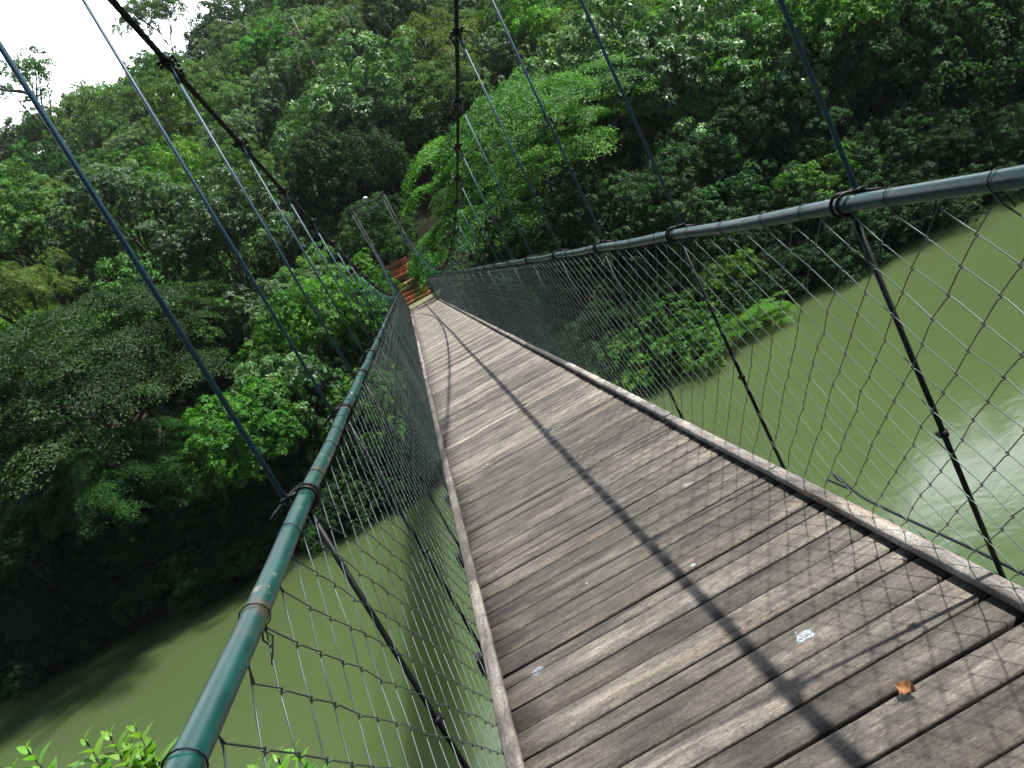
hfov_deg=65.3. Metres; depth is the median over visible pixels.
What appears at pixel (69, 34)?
sky
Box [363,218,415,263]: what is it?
broad leaved tree
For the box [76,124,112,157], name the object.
slope tree
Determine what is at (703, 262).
riverside shrub
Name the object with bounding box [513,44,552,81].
slope tree
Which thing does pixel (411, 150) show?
slope tree
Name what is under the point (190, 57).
slope tree
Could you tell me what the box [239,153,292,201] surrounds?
slope tree
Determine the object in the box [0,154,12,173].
slope tree
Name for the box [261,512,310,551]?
riverside shrub
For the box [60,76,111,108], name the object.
slope tree
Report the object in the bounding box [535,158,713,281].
understorey tree
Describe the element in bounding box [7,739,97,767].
sapling
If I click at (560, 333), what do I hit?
riverside shrub
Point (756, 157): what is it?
understorey tree
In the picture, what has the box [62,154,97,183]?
slope tree
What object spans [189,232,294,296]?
slope tree
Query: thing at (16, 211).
broad leaved tree
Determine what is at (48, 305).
slope tree
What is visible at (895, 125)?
riverside shrub
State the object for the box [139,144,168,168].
slope tree
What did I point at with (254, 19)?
slope tree
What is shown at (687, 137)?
understorey tree
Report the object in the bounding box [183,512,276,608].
riverside shrub
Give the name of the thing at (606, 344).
riverside shrub
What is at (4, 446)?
understorey tree
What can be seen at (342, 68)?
slope tree
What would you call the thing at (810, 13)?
broad leaved tree
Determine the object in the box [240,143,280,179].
slope tree
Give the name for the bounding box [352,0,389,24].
slope tree
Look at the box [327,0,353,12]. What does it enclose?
slope tree
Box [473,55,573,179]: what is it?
slope tree
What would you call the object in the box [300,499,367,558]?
riverside shrub
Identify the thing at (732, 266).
pale shrub
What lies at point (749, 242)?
riverside shrub
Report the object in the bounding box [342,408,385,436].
riverside shrub
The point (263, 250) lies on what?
slope tree
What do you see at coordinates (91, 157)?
slope tree
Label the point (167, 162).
slope tree
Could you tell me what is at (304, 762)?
sapling
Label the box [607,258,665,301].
riverside shrub
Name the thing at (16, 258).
slope tree
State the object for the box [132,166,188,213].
slope tree
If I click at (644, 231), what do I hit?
understorey tree
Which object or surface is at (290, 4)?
slope tree
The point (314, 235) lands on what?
slope tree
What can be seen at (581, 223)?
understorey tree
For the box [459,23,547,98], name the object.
slope tree
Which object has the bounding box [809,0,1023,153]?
dark tree
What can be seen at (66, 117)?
slope tree
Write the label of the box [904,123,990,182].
riverside shrub
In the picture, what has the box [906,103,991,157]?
riverside shrub
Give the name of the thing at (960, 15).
understorey tree
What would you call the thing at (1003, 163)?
riverside shrub
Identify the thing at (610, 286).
riverside shrub
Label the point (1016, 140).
riverside shrub
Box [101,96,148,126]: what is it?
slope tree
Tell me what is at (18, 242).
slope tree
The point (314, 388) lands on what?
understorey tree
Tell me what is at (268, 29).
slope tree
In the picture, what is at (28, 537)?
understorey tree
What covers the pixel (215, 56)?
slope tree
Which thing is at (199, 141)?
slope tree
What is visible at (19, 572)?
understorey tree
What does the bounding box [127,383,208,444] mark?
understorey tree
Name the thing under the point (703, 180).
understorey tree
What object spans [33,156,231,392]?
glossy tree
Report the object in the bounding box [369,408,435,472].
riverside shrub
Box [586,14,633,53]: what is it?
slope tree
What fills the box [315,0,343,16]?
slope tree
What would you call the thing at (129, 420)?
slope tree
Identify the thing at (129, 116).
slope tree
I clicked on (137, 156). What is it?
slope tree
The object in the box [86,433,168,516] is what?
understorey tree
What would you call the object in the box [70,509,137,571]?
riverside shrub
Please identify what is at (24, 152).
slope tree
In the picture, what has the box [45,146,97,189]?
slope tree
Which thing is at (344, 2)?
slope tree
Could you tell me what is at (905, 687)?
dry leaf
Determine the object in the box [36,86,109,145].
slope tree
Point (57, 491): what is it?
understorey tree
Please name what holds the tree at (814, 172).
on the terrain
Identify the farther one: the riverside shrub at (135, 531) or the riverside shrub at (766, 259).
the riverside shrub at (135, 531)
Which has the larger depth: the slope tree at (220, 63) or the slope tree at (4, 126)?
the slope tree at (4, 126)
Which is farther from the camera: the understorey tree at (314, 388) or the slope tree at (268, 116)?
the slope tree at (268, 116)
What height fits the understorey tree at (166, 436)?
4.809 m
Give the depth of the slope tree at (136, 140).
98.56 m
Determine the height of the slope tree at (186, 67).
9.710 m
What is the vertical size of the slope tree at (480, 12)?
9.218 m
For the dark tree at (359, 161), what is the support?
on the terrain
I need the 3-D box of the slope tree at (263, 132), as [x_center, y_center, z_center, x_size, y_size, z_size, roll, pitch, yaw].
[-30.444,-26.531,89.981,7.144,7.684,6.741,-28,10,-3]
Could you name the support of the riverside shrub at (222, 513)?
on the terrain
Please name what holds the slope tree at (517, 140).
on the terrain
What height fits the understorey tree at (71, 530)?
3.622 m
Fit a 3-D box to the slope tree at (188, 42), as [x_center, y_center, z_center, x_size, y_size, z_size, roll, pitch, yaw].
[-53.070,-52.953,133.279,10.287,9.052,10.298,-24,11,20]
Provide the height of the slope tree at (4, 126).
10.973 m
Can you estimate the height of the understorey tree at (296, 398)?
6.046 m
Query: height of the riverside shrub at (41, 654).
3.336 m
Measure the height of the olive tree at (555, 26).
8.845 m
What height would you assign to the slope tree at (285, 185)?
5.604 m
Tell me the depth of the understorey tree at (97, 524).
45.65 m
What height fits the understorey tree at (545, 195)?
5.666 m
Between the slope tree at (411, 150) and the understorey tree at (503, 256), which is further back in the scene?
the slope tree at (411, 150)
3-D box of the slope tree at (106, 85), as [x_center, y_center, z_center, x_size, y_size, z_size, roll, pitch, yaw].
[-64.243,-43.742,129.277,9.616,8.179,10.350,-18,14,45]
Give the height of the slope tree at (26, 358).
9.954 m
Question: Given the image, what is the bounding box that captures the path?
[399,290,453,320]
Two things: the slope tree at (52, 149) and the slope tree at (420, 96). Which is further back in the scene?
the slope tree at (52, 149)
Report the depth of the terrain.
46.06 m
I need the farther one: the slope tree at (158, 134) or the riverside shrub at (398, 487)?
the slope tree at (158, 134)
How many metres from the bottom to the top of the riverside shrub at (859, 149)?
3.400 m
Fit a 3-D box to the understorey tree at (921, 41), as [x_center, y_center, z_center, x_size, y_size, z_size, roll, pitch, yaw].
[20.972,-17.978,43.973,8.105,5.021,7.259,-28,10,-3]
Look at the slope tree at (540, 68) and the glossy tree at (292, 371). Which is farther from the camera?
the slope tree at (540, 68)
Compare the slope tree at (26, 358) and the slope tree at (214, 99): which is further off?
the slope tree at (214, 99)
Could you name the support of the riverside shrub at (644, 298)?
on the terrain
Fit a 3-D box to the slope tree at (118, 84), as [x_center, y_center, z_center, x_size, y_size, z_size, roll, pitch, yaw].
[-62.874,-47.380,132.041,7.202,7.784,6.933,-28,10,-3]
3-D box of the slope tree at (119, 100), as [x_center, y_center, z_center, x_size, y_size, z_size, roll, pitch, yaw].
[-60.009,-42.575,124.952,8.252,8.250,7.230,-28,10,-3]
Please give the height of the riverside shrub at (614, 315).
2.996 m
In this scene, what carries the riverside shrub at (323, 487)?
on the terrain
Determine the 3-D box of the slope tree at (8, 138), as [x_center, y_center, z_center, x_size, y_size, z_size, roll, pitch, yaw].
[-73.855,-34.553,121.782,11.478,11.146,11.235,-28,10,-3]
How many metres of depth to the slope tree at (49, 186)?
91.27 m
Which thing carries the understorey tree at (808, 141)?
on the terrain
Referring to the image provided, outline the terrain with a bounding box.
[0,10,1023,690]
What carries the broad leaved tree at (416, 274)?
on the terrain
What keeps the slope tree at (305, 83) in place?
on the terrain
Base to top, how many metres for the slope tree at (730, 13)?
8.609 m
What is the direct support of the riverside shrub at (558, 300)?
on the terrain
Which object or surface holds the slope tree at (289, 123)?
on the terrain
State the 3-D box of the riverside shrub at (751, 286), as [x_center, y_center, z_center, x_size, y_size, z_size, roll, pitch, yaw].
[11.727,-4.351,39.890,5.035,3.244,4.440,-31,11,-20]
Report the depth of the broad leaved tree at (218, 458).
38.51 m
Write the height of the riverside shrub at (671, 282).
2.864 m
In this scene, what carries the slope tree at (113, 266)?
on the terrain
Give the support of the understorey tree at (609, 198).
on the terrain
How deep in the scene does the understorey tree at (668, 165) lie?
42.85 m
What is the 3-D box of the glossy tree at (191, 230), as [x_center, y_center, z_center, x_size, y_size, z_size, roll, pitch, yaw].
[-18.417,-7.660,55.808,9.964,14.885,9.574,-28,10,-3]
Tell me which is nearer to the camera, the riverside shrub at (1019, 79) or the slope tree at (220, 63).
the riverside shrub at (1019, 79)
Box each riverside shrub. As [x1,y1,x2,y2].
[0,613,88,702]
[0,642,42,686]
[0,647,40,698]
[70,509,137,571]
[110,535,201,627]
[119,511,173,561]
[164,535,263,619]
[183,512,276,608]
[188,483,230,515]
[212,467,289,520]
[230,470,329,546]
[244,445,312,494]
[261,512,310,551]
[281,420,342,462]
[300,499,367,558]
[312,464,367,513]
[318,459,427,538]
[327,425,392,484]
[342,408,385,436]
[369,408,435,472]
[370,456,439,517]
[379,398,429,443]
[387,418,438,470]
[502,311,541,344]
[509,275,593,338]
[520,302,617,358]
[562,299,652,366]
[563,305,659,385]
[568,271,636,322]
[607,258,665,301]
[608,280,670,331]
[635,311,708,368]
[650,255,731,311]
[667,254,726,289]
[668,297,721,332]
[695,267,809,329]
[703,211,782,261]
[720,192,780,220]
[721,252,773,287]
[750,221,832,278]
[753,243,801,294]
[758,168,845,243]
[779,198,831,236]
[789,231,893,288]
[801,157,889,220]
[802,180,910,270]
[819,129,898,190]
[852,165,987,251]
[857,107,942,168]
[869,157,937,187]
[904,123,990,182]
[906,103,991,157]
[938,163,991,225]
[946,75,1016,124]
[948,101,1023,163]
[957,47,1023,101]
[975,131,1023,204]
[1007,133,1023,162]
[1009,115,1023,140]
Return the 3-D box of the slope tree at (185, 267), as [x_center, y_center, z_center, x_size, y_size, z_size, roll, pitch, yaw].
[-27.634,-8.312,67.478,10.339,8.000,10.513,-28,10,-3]
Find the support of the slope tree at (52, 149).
on the terrain
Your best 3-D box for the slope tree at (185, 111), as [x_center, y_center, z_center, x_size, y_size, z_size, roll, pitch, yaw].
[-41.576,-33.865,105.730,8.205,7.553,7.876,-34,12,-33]
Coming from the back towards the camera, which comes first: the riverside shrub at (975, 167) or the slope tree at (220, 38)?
the slope tree at (220, 38)
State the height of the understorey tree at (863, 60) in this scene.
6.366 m
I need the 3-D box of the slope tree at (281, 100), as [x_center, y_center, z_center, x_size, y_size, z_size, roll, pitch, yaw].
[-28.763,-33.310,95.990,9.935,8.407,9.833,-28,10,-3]
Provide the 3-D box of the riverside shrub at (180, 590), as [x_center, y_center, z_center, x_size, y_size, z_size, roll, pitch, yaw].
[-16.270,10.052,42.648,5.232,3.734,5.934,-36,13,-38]
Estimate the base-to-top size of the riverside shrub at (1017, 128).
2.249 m
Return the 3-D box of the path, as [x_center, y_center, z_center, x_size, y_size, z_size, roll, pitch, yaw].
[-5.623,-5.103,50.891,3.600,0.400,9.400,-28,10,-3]
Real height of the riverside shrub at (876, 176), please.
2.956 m
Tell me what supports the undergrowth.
on the terrain
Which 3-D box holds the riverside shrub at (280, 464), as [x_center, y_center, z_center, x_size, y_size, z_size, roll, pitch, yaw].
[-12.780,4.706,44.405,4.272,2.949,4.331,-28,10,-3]
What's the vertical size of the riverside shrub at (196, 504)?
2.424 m
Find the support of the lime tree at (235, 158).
on the terrain
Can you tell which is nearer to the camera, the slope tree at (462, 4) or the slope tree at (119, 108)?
the slope tree at (462, 4)
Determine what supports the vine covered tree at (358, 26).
on the terrain
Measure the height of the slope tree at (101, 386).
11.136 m
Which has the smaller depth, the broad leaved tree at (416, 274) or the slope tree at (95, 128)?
the broad leaved tree at (416, 274)
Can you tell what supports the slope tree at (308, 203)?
on the terrain
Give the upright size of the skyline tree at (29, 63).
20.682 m
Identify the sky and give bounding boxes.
[0,0,306,152]
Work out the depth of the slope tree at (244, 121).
84.80 m
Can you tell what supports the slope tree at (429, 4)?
on the terrain
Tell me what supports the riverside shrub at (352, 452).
on the terrain
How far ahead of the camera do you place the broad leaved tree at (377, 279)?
49.51 m
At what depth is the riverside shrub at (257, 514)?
41.82 m
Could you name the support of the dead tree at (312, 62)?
on the terrain
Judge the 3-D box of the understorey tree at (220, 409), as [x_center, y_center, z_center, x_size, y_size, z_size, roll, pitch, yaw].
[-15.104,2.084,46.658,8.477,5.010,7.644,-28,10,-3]
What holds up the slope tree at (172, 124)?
on the terrain
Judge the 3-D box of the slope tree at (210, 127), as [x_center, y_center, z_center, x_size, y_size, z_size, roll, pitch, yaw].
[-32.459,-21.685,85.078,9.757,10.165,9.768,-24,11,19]
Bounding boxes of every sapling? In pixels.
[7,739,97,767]
[68,716,178,767]
[246,738,338,767]
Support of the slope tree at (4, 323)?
on the terrain
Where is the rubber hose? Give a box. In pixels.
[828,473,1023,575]
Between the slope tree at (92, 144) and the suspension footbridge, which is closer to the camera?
the suspension footbridge
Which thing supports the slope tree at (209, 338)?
on the terrain
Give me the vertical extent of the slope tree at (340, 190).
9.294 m
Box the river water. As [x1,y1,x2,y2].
[0,188,1023,767]
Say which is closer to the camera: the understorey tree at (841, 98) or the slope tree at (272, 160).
the understorey tree at (841, 98)
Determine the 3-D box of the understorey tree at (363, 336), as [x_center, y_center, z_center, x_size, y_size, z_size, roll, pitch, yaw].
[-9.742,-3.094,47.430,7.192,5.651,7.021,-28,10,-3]
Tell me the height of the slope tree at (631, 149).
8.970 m
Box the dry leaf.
[895,680,915,694]
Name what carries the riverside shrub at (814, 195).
on the terrain
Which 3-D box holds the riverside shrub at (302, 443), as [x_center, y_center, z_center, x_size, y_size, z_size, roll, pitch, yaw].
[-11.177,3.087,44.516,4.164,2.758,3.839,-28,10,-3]
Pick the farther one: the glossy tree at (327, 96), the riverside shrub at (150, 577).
the glossy tree at (327, 96)
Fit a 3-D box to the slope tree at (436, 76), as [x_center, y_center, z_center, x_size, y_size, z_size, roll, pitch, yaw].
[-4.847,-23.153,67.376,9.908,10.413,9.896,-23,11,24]
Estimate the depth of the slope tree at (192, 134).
93.94 m
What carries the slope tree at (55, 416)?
on the terrain
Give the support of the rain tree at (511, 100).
on the terrain
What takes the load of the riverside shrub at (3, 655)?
on the terrain
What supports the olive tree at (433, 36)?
on the terrain
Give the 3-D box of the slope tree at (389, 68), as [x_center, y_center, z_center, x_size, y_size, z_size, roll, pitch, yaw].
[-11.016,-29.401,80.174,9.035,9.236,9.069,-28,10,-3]
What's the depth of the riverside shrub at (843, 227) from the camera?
38.49 m
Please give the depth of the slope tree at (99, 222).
73.06 m
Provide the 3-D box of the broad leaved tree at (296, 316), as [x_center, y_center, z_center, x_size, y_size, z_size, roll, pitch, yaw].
[-10.795,-2.366,45.731,9.646,8.150,8.576,-26,10,11]
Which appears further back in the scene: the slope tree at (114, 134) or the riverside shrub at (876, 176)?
the slope tree at (114, 134)
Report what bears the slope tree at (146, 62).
on the terrain
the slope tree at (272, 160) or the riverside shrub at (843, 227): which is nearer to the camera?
the riverside shrub at (843, 227)
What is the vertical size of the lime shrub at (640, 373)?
5.977 m
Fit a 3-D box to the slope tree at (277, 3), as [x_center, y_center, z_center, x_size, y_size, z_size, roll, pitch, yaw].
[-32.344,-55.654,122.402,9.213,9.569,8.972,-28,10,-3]
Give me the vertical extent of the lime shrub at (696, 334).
6.872 m
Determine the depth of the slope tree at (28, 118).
127.45 m
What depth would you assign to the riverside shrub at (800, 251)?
39.83 m
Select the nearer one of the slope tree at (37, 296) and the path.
the path
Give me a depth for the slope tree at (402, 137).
68.91 m
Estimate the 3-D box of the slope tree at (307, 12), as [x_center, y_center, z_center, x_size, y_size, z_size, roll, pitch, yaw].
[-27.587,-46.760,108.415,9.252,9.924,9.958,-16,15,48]
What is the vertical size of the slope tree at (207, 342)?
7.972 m
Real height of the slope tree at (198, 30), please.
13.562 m
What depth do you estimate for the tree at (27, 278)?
48.09 m
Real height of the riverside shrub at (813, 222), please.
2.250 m
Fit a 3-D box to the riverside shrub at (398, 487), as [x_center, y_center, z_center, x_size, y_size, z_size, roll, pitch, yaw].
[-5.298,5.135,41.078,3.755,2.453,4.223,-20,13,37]
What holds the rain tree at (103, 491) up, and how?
on the terrain
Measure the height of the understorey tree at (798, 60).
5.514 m
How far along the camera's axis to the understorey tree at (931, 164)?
39.91 m
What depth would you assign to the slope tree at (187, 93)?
112.80 m
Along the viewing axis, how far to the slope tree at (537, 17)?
65.76 m
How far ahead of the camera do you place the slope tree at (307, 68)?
97.79 m
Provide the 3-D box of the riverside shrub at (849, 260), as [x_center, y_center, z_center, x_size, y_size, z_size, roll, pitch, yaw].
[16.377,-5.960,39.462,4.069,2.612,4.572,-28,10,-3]
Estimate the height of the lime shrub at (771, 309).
7.324 m
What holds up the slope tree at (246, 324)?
on the terrain
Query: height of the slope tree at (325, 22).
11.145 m
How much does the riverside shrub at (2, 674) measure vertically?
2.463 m
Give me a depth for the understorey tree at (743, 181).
41.60 m
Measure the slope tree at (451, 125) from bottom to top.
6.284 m
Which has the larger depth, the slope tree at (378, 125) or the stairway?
the slope tree at (378, 125)
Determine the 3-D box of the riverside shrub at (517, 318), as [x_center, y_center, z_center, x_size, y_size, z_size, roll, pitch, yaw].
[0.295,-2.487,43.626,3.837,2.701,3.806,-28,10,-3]
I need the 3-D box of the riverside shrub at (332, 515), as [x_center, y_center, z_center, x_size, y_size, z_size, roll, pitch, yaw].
[-7.774,5.580,41.361,5.924,3.728,5.223,-33,11,-26]
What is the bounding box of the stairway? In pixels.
[385,256,430,305]
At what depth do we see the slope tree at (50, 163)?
102.00 m
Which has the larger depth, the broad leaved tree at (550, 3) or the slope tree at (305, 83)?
the slope tree at (305, 83)
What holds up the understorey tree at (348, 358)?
on the terrain
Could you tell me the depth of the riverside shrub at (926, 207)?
38.11 m
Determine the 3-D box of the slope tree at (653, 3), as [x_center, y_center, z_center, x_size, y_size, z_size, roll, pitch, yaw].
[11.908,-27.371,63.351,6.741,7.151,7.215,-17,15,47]
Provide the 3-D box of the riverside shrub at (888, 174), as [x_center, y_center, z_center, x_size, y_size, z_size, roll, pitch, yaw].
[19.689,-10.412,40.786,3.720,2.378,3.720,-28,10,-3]
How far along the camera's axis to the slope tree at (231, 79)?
96.01 m
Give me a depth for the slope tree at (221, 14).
122.17 m
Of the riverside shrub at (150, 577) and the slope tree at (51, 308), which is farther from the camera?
the slope tree at (51, 308)
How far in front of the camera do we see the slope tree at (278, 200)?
68.25 m
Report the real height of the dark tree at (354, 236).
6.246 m
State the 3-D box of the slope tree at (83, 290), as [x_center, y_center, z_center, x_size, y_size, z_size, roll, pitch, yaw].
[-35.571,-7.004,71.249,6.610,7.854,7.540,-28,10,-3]
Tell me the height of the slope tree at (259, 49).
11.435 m
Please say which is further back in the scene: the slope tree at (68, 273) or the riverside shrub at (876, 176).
the slope tree at (68, 273)
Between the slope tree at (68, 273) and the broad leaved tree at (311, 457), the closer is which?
the broad leaved tree at (311, 457)
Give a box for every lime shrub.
[579,271,687,392]
[599,236,736,386]
[661,203,798,356]
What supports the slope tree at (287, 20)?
on the terrain
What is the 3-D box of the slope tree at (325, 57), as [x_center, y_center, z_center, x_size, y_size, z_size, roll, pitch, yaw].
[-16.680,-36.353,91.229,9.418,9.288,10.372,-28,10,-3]
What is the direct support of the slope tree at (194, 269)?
on the terrain
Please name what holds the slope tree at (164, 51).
on the terrain
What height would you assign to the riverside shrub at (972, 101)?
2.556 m
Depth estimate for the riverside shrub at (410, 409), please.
42.44 m
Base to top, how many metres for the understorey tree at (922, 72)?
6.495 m
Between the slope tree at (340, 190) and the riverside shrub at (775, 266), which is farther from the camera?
the slope tree at (340, 190)
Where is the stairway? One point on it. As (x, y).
(396, 269)
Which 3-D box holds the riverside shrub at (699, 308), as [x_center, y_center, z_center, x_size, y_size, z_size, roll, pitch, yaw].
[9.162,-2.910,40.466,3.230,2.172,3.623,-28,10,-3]
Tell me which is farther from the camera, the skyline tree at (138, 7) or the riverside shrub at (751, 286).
the skyline tree at (138, 7)
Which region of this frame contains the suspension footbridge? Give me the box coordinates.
[0,0,1023,767]
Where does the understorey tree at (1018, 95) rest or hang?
on the terrain
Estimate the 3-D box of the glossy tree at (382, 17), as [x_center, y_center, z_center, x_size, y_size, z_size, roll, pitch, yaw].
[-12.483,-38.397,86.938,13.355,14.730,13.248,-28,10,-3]
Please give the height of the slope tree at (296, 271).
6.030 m
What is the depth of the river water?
27.63 m
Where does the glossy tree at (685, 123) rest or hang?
on the terrain
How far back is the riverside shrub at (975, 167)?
38.33 m
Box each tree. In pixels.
[0,45,57,144]
[0,117,37,154]
[0,122,47,162]
[0,130,62,187]
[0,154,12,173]
[0,156,132,416]
[0,237,43,274]
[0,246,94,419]
[0,279,256,554]
[0,301,67,356]
[0,329,101,411]
[0,391,109,496]
[0,415,247,558]
[0,421,131,579]
[0,501,82,628]
[0,503,78,592]
[1,139,90,189]
[2,99,59,152]
[2,194,87,281]
[9,271,58,315]
[10,504,105,544]
[12,178,66,237]
[14,436,94,526]
[18,216,105,309]
[24,261,95,301]
[24,298,75,311]
[24,445,139,550]
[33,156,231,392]
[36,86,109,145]
[40,305,90,331]
[40,408,130,435]
[41,130,83,148]
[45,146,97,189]
[47,107,92,140]
[49,145,117,186]
[50,143,97,164]
[54,79,146,163]
[58,311,172,415]
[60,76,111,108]
[61,189,174,264]
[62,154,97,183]
[66,252,233,403]
[75,455,169,547]
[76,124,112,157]
[76,270,126,302]
[81,199,162,288]
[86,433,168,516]
[88,76,123,113]
[91,121,156,171]
[96,117,152,156]
[98,66,185,135]
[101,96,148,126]
[103,77,127,92]
[104,136,178,183]
[108,79,140,112]
[109,122,156,164]
[109,231,272,359]
[110,0,189,57]
[120,46,194,108]
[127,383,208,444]
[129,49,175,82]
[132,71,228,145]
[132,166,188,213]
[134,133,209,224]
[136,296,244,387]
[138,118,174,160]
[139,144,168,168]
[147,135,215,181]
[147,417,200,515]
[149,163,281,342]
[153,251,250,284]
[154,124,231,183]
[161,376,321,504]
[164,42,203,84]
[165,426,265,508]
[167,126,214,149]
[168,57,208,95]
[170,41,203,64]
[170,101,218,132]
[177,79,249,141]
[177,85,204,104]
[183,0,259,58]
[186,41,272,110]
[187,139,286,280]
[189,18,252,70]
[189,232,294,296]
[192,49,269,83]
[195,383,316,435]
[199,104,270,161]
[205,0,281,33]
[207,44,270,66]
[212,114,269,154]
[214,345,354,470]
[215,265,341,363]
[219,71,269,135]
[226,6,285,43]
[226,16,297,85]
[227,358,337,456]
[228,51,307,135]
[229,166,307,230]
[231,0,270,22]
[234,205,311,280]
[234,247,403,377]
[235,107,273,153]
[238,73,308,126]
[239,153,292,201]
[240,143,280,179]
[248,26,308,73]
[250,0,280,15]
[263,240,345,308]
[265,151,294,186]
[267,355,426,476]
[268,0,319,23]
[268,4,321,49]
[268,36,338,120]
[270,11,307,49]
[270,25,436,203]
[270,207,347,268]
[272,182,305,235]
[273,102,304,147]
[273,361,346,429]
[274,103,415,228]
[277,0,342,15]
[279,18,319,75]
[286,55,323,97]
[290,181,337,230]
[294,5,370,66]
[295,124,400,219]
[305,338,401,420]
[311,280,407,365]
[314,265,408,349]
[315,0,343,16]
[317,26,394,69]
[321,55,372,83]
[326,192,421,271]
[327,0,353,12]
[331,4,379,69]
[333,0,352,5]
[345,0,448,60]
[347,95,415,191]
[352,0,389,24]
[353,74,413,155]
[354,47,425,133]
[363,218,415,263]
[379,99,452,179]
[384,43,506,165]
[385,0,440,51]
[388,0,522,136]
[393,54,474,131]
[400,51,699,301]
[405,252,440,290]
[426,6,483,69]
[434,0,478,33]
[436,7,506,80]
[440,224,612,326]
[442,10,470,33]
[448,93,515,164]
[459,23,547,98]
[470,0,506,14]
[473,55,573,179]
[480,0,587,88]
[483,168,594,274]
[489,0,582,72]
[497,124,546,159]
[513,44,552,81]
[521,0,735,158]
[531,0,604,34]
[531,202,656,301]
[534,0,657,70]
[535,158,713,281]
[553,74,676,193]
[573,169,674,266]
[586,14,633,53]
[597,159,678,249]
[611,4,704,54]
[611,133,725,217]
[623,0,706,43]
[636,141,729,199]
[649,12,854,171]
[649,157,822,274]
[651,104,755,185]
[678,0,779,59]
[686,0,922,140]
[690,119,783,173]
[706,67,834,163]
[766,94,868,169]
[768,140,897,224]
[769,70,879,150]
[774,24,889,98]
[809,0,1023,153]
[809,9,959,118]
[812,136,993,230]
[833,3,965,102]
[886,0,1023,95]
[919,0,1023,76]
[924,76,1023,156]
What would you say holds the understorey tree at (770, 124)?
on the terrain
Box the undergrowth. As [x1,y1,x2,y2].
[0,62,1023,664]
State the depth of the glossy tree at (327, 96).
67.29 m
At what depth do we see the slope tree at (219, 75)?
101.30 m
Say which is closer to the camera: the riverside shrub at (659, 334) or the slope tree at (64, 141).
the riverside shrub at (659, 334)
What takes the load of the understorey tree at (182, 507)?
on the terrain
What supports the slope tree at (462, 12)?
on the terrain
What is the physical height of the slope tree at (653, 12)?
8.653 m
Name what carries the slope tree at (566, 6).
on the terrain
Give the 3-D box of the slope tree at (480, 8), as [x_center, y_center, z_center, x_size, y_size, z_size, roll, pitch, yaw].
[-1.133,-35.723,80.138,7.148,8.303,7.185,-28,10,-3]
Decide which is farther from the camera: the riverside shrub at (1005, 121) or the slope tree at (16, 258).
the slope tree at (16, 258)
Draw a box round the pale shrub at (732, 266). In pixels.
[681,201,768,312]
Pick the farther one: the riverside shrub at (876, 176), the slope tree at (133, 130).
the slope tree at (133, 130)
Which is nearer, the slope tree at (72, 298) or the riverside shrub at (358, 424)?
the riverside shrub at (358, 424)
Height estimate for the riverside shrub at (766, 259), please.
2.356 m
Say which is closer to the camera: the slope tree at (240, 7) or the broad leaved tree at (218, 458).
the broad leaved tree at (218, 458)
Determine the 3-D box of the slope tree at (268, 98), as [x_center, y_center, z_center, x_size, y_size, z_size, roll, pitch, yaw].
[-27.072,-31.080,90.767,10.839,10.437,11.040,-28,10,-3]
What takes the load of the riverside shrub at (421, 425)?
on the terrain
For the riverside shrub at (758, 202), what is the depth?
41.99 m
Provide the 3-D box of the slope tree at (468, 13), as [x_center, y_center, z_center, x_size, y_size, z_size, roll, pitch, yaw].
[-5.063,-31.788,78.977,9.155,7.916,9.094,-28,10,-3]
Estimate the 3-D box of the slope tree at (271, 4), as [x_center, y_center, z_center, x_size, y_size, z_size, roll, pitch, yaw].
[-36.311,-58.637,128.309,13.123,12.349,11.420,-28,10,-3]
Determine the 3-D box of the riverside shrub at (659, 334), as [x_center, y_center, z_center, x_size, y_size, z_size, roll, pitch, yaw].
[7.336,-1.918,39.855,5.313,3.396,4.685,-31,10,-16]
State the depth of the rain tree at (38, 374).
38.64 m
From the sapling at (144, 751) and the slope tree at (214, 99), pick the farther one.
the slope tree at (214, 99)
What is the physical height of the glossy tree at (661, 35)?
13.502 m
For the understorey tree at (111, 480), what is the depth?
46.87 m

